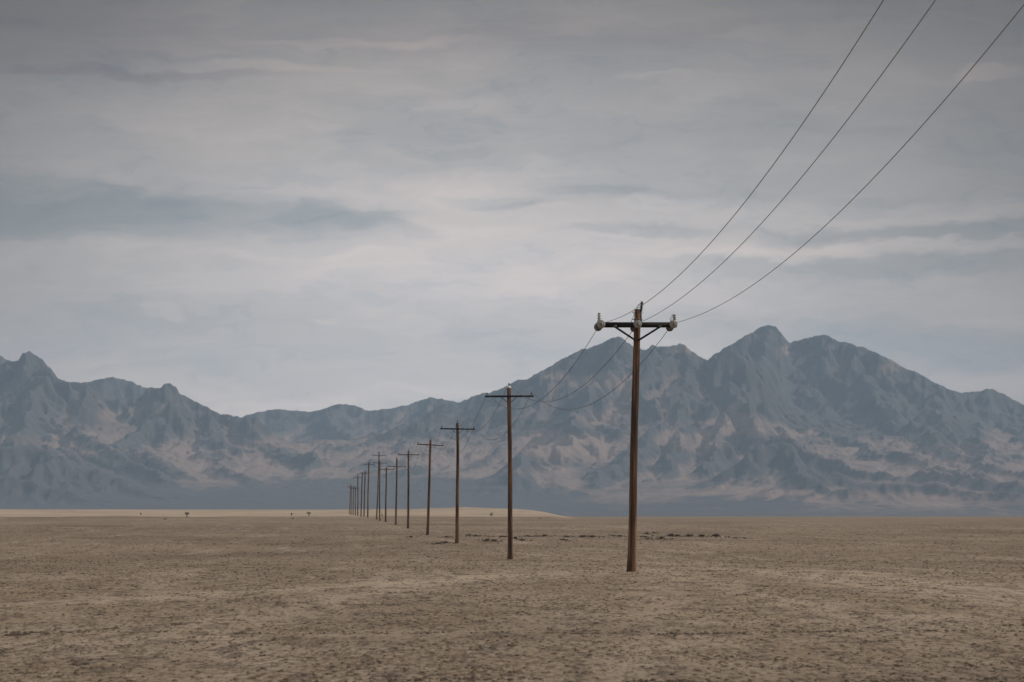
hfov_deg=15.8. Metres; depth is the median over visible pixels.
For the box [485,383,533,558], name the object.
utility pole
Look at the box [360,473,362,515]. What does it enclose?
utility pole
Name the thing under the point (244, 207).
sky
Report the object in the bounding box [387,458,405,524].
utility pole
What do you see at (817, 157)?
power wire
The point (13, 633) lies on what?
dead weeds
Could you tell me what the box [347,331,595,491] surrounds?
power wire
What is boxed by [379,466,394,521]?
utility pole
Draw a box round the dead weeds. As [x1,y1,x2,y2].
[1,532,1022,681]
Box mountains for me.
[0,325,1023,515]
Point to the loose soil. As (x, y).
(517, 559)
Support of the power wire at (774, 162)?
attached to the utility pole at (635, 326)
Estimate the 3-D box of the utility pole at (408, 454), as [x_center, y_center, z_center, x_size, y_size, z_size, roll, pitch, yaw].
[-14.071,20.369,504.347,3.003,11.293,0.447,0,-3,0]
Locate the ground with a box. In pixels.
[0,507,1023,681]
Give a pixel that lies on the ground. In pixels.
(112, 520)
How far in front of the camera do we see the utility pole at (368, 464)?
958.60 m
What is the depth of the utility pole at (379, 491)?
776.86 m
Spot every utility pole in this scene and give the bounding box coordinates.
[353,474,359,515]
[353,486,354,514]
[360,471,366,516]
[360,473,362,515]
[367,462,374,516]
[372,452,385,518]
[373,461,381,520]
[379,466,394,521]
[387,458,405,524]
[398,449,418,527]
[417,438,443,534]
[440,421,474,542]
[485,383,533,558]
[594,301,677,571]
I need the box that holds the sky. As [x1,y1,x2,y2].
[0,0,1023,417]
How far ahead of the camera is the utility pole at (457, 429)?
322.59 m
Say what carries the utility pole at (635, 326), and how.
on the ground
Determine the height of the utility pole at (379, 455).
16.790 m
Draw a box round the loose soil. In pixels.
[359,516,649,572]
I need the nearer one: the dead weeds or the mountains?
the dead weeds
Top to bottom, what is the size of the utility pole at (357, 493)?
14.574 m
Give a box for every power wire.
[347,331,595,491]
[353,332,631,486]
[354,332,666,487]
[603,0,883,322]
[639,0,935,322]
[675,5,1023,322]
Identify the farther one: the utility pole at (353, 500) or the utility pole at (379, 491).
the utility pole at (353, 500)
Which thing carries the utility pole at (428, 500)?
on the ground
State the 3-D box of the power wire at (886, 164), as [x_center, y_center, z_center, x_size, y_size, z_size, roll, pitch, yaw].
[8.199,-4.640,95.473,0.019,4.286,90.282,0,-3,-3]

